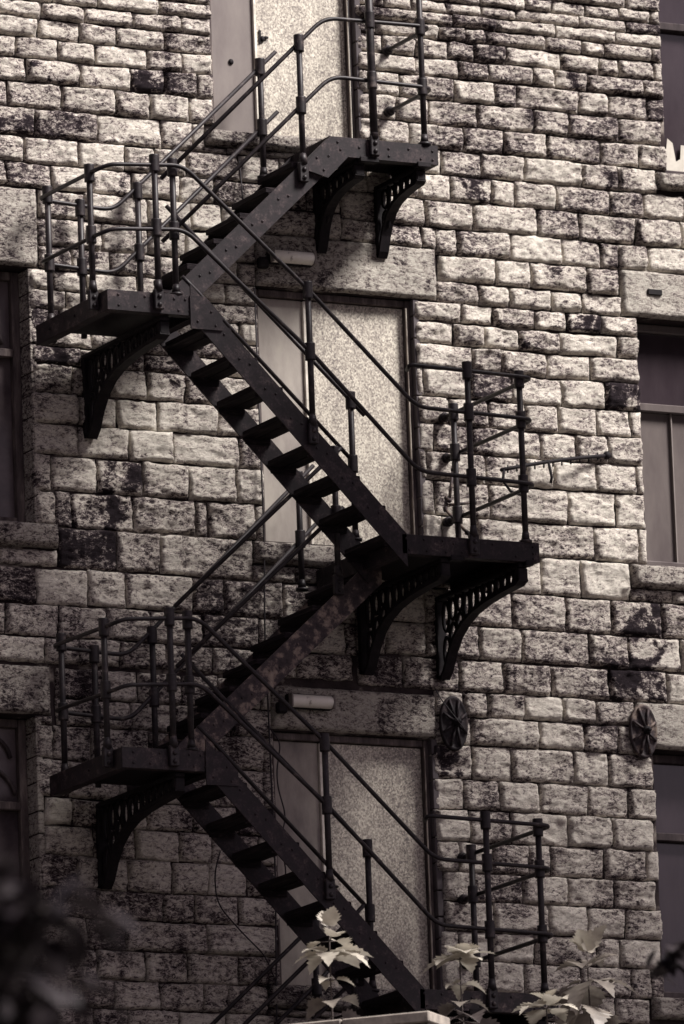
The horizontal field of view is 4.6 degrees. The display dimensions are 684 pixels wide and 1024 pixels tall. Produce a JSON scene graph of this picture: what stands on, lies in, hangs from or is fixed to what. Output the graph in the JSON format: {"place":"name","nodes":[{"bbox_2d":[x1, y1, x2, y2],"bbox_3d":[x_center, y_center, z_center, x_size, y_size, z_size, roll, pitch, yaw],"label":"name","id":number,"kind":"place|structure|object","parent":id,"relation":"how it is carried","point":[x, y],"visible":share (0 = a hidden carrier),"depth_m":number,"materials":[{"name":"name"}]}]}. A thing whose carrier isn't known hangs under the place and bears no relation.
{"place":"outdoors","nodes":[
{"label":"outdoors","id":0,"kind":"place"},
{"bbox_3d":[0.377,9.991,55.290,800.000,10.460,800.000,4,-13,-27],"label":"ground","id":1,"kind":"structure","parent":0,"visible":0},
{"bbox_2d":[0,857,143,1023],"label":"tree","id":2,"kind":"object","parent":1,"relation":"on","point":[30,915],"visible":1,"depth_m":27.40,"materials":[{"name":"black plant"}]},
{"bbox_2d":[292,906,373,1021],"bbox_3d":[-0.075,3.257,52.742,0.668,1.691,0.646,-4,-12,10],"label":"sapling","id":3,"kind":"object","parent":1,"relation":"on","point":[348,952],"visible":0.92,"depth_m":52.87,"materials":[{"name":"beige plant"}]},
{"bbox_2d":[0,0,683,1023],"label":"mill building","id":4,"kind":"structure","parent":1,"relation":"on","point":[538,232],"depth_m":57.57,"materials":[{"name":"stone"}]},
{"bbox_2d":[0,271,25,521],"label":"window","id":5,"kind":"structure","parent":4,"relation":"in","point":[12,487],"depth_m":56.62,"materials":[{"name":"grey glass"}]},
{"bbox_2d":[0,718,29,968],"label":"window","id":6,"kind":"structure","parent":4,"relation":"in","point":[14,820],"depth_m":56.05,"materials":[{"name":"grey glass"}]},
{"bbox_2d":[214,851,274,976],"bbox_3d":[-0.643,2.633,56.394,0.415,0.823,0.015,4,-13,-27],"label":"cable","id":7,"kind":"object","parent":4,"relation":"attached to","point":[230,919],"visible":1,"depth_m":56.35,"materials":[{"name":"black rubber"}]},
{"bbox_2d":[239,160,279,218],"bbox_3d":[-0.512,-2.140,57.562,0.379,0.414,0.020,4,-13,-27],"label":"cable","id":8,"kind":"object","parent":4,"relation":"attached to","point":[241,183],"visible":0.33,"depth_m":57.49,"materials":[{"name":"black rubber"}]},
{"bbox_2d":[254,287,277,1020],"bbox_3d":[-0.481,1.645,56.707,0.057,6.430,0.027,1,-12,-15],"label":"cable","id":9,"kind":"object","parent":4,"relation":"attached to","point":[264,640],"visible":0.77,"depth_m":56.79,"materials":[{"name":"black rubber"}]},
{"bbox_2d":[268,726,285,873],"bbox_3d":[-0.421,1.978,56.653,0.107,1.155,0.010,4,-13,-27],"label":"cable","id":10,"kind":"object","parent":4,"relation":"attached to","point":[278,784],"visible":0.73,"depth_m":56.69,"materials":[{"name":"black rubber"}]},
{"bbox_2d":[209,0,355,138],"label":"door","id":11,"kind":"structure","parent":4,"relation":"in","point":[242,31],"depth_m":58.00,"materials":[{"name":"metal"}]},
{"bbox_2d":[257,247,316,268],"bbox_3d":[-0.369,-1.685,57.495,0.405,0.133,0.105,4,-13,-27],"label":"wall light","id":12,"kind":"object","parent":4,"relation":"attached to","point":[298,258],"visible":0.88,"depth_m":57.48,"materials":[{"name":"metal"}]},
{"bbox_2d":[36,0,558,1023],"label":"fire escape","id":13,"kind":"object","parent":4,"relation":"attached to","point":[180,758],"visible":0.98,"depth_m":56.22,"materials":[{"name":"metal"}]},
{"bbox_2d":[275,692,335,713],"bbox_3d":[-0.241,1.269,56.880,0.405,0.133,0.105,4,-13,-27],"label":"wall light","id":14,"kind":"object","parent":4,"relation":"attached to","point":[312,702],"visible":0.89,"depth_m":56.86,"materials":[{"name":"metal"}]},
{"bbox_2d":[256,289,417,545],"bbox_3d":[-0.056,-0.605,57.628,1.171,1.727,0.125,4,-13,-27],"label":"door","id":15,"kind":"structure","parent":4,"relation":"in","point":[382,326],"depth_m":57.72,"materials":[{"name":"metal"}]},
{"bbox_2d":[347,0,354,137],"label":"cable","id":16,"kind":"object","parent":4,"relation":"attached to","point":[350,69],"visible":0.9,"depth_m":58.06,"materials":[{"name":"black rubber"}]},
{"bbox_2d":[272,732,436,989],"bbox_3d":[0.058,2.324,57.011,1.180,1.695,0.125,4,-13,-27],"label":"door","id":17,"kind":"structure","parent":4,"relation":"in","point":[397,770],"depth_m":57.09,"materials":[{"name":"metal"}]},
{"bbox_2d":[439,696,467,750],"bbox_3d":[0.763,1.402,57.380,0.210,0.376,0.105,4,-13,-27],"label":"anchor plate","id":18,"kind":"object","parent":4,"relation":"attached to","point":[453,733],"depth_m":57.38,"materials":[{"name":"black metal"}]},
{"bbox_2d":[434,688,465,730],"bbox_3d":[0.722,1.311,57.347,0.204,0.305,0.058,-2,-12,-2],"label":"cable","id":19,"kind":"object","parent":18,"relation":"attached to","point":[449,709],"visible":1,"depth_m":57.34,"materials":[{"name":"black rubber"}]},
{"bbox_2d":[443,465,476,534],"bbox_3d":[0.805,-0.103,57.691,0.264,0.776,0.077,-1,-12,-5],"label":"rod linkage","id":20,"kind":"object","parent":4,"relation":"attached to","point":[447,499],"visible":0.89,"depth_m":57.66,"materials":[{"name":"metal"}]},
{"bbox_2d":[500,451,610,495],"bbox_3d":[1.455,-0.263,57.986,0.086,0.444,1.096,-13,-16,42],"label":"spiked rod","id":21,"kind":"object","parent":4,"relation":"attached to","point":[606,455],"visible":0.91,"depth_m":57.94,"materials":[{"name":"metal"}]},
{"bbox_2d":[629,704,656,758],"bbox_3d":[2.050,1.472,58.039,0.210,0.376,0.105,4,-13,-27],"label":"anchor plate","id":22,"kind":"object","parent":4,"relation":"attached to","point":[642,730],"depth_m":58.04,"materials":[{"name":"metal"}]},
{"bbox_2d":[636,324,683,566],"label":"window","id":23,"kind":"structure","parent":4,"relation":"in","point":[660,359],"depth_m":58.87,"materials":[{"name":"grey glass"}]},
{"bbox_2d":[653,754,683,997],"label":"window","id":24,"kind":"structure","parent":4,"relation":"in","point":[668,770],"depth_m":58.24,"materials":[{"name":"grey glass"}]},
{"bbox_2d":[659,0,683,173],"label":"window","id":25,"kind":"structure","parent":4,"relation":"in","point":[671,12],"depth_m":59.52,"materials":[{"name":"grey glass"}]},
{"bbox_2d":[294,1011,449,1023],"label":"yard wall","id":26,"kind":"structure","parent":1,"relation":"on","point":[424,1017],"depth_m":52.10,"materials":[{"name":"concrete"}]},
{"bbox_2d":[423,943,499,1023],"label":"sapling","id":27,"kind":"object","parent":1,"relation":"on","point":[463,953],"visible":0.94,"depth_m":53.41,"materials":[{"name":"beige plant"}]},
{"bbox_2d":[513,989,577,1023],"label":"sapling","id":28,"kind":"object","parent":1,"relation":"on","point":[550,998],"visible":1,"depth_m":53.44,"materials":[{"name":"beige plant"}]},
{"bbox_2d":[554,924,638,1023],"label":"sapling","id":29,"kind":"object","parent":1,"relation":"on","point":[587,996],"visible":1,"depth_m":53.71,"materials":[{"name":"beige plant"}]},
{"bbox_2d":[646,941,683,988],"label":"tree","id":30,"kind":"object","parent":1,"relation":"on","point":[671,961],"visible":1,"depth_m":41.73,"materials":[{"name":"black plant"}]}
]}

